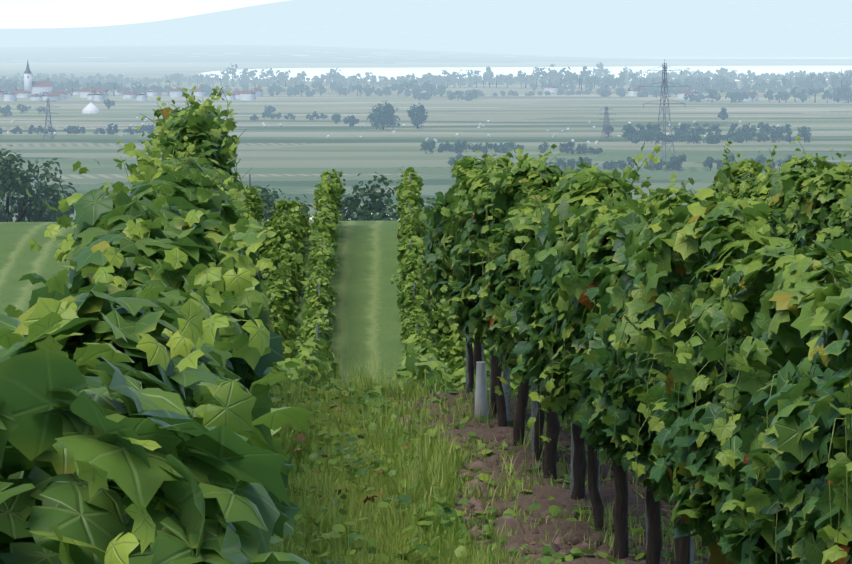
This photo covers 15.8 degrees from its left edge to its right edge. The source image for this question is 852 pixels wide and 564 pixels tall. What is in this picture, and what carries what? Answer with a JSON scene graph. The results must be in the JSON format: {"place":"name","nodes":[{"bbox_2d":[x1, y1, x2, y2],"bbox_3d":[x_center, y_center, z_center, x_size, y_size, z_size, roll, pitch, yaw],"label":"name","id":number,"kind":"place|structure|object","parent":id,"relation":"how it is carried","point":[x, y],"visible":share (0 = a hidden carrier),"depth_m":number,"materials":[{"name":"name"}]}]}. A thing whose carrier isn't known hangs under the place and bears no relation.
{"place":"outdoors","nodes":[
{"label":"outdoors","id":0,"kind":"place"},
{"bbox_2d":[0,0,288,27],"label":"sky","id":1,"kind":"structure","parent":0,"point":[13,13],"materials":[{"name":"white"}]},
{"bbox_2d":[0,0,851,563],"bbox_3d":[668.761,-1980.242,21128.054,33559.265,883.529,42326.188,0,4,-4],"label":"terrain","id":2,"kind":"structure","parent":0,"point":[290,156],"depth_m":3059.36,"materials":[{"name":"green plant"}]},
{"bbox_2d":[24,60,31,77],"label":"church spire","id":3,"kind":"structure","parent":2,"relation":"on","point":[27,71],"depth_m":3556.39,"materials":[{"name":"grey metal"}]},
{"bbox_2d":[0,145,439,221],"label":"trees","id":4,"kind":"object","parent":2,"relation":"on","point":[18,183],"depth_m":255.55,"materials":[{"name":"green plant"}]},
{"bbox_2d":[75,165,546,396],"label":"vine leaves","id":5,"kind":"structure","parent":2,"relation":"on","point":[420,356],"depth_m":76.62,"materials":[{"name":"green plant"}]},
{"bbox_2d":[38,59,686,170],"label":"lattice pylons","id":6,"kind":"object","parent":2,"relation":"on","point":[664,68],"visible":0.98,"depth_m":1350.13,"materials":[{"name":"silver metal"}]},
{"bbox_2d":[0,74,757,220],"bbox_3d":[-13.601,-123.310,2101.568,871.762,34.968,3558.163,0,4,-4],"label":"village walls","id":7,"kind":"structure","parent":2,"relation":"on","point":[90,108],"depth_m":3368.14,"materials":[{"name":"white paint"}]},
{"bbox_2d":[0,81,757,96],"bbox_3d":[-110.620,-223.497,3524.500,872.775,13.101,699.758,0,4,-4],"label":"village roofs","id":8,"kind":"structure","parent":7,"relation":"on","point":[49,84],"depth_m":3452.04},
{"bbox_2d":[7,117,779,143],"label":"silage bales","id":9,"kind":"object","parent":2,"relation":"on","point":[435,140],"visible":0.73,"depth_m":2023.84,"materials":[{"name":"white"}]},
{"bbox_2d":[0,89,811,170],"bbox_3d":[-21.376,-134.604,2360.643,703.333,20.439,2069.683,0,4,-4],"label":"plain trees","id":10,"kind":"object","parent":2,"relation":"on","point":[385,113],"materials":[{"name":"green plant"}]},
{"bbox_2d":[276,377,572,545],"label":"fallen leaves","id":11,"kind":"object","parent":2,"relation":"on","point":[302,437],"visible":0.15,"depth_m":19.78,"materials":[{"name":"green plant"}]},
{"bbox_2d":[0,62,851,102],"bbox_3d":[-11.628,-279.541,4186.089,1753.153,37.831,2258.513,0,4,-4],"label":"tree","id":12,"kind":"object","parent":2,"relation":"on","point":[554,77],"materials":[{"name":"green plant"}]},
{"bbox_2d":[474,361,487,418],"bbox_3d":[0.421,0.857,23.408,0.110,0.500,0.108,0,4,-4],"label":"vine guard tube","id":13,"kind":"object","parent":2,"relation":"on","point":[481,403],"visible":0.81,"depth_m":23.37,"materials":[{"name":"white plastic"}]},
{"bbox_2d":[241,174,735,563],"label":"vineyard posts","id":14,"kind":"object","parent":2,"relation":"on","point":[506,390],"visible":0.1,"depth_m":22.74,"materials":[{"name":"wood"}]},
{"bbox_2d":[269,379,710,563],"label":"weed leaves","id":15,"kind":"object","parent":2,"relation":"on","point":[552,510],"visible":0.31,"depth_m":18.34,"materials":[{"name":"green plant"}]},
{"bbox_2d":[252,208,787,563],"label":"vine trunks","id":16,"kind":"object","parent":2,"relation":"on","point":[682,544],"depth_m":18.19,"materials":[{"name":"brown plant"}]},
{"bbox_2d":[120,85,851,563],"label":"vine shoots","id":17,"kind":"object","parent":16,"relation":"attached to","point":[622,333],"visible":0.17,"depth_m":13.19,"materials":[{"name":"green plant"}]},
{"bbox_2d":[382,390,709,563],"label":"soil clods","id":18,"kind":"object","parent":2,"relation":"on","point":[557,544],"visible":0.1,"depth_m":18.29,"materials":[{"name":"brown soil"}]},
{"bbox_2d":[413,390,705,563],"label":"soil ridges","id":19,"kind":"object","parent":2,"relation":"on","point":[561,495],"visible":0.1,"depth_m":18.39,"materials":[{"name":"brown soil"}]},
{"bbox_2d":[0,81,851,563],"bbox_3d":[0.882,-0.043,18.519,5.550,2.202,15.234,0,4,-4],"label":"vine leaves","id":20,"kind":"object","parent":19,"relation":"on","point":[605,263],"visible":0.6,"depth_m":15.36,"materials":[{"name":"green plant"}]},
{"bbox_2d":[268,322,710,563],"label":"grass","id":21,"kind":"structure","parent":0,"point":[383,531],"depth_m":18.74,"materials":[{"name":"green plant"}]},
{"bbox_2d":[198,58,851,80],"bbox_3d":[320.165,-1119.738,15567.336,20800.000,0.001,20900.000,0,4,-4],"label":"lake","id":22,"kind":"structure","parent":0,"point":[388,73],"depth_m":8306.00,"materials":[{"name":"grey liquid"}]}
]}

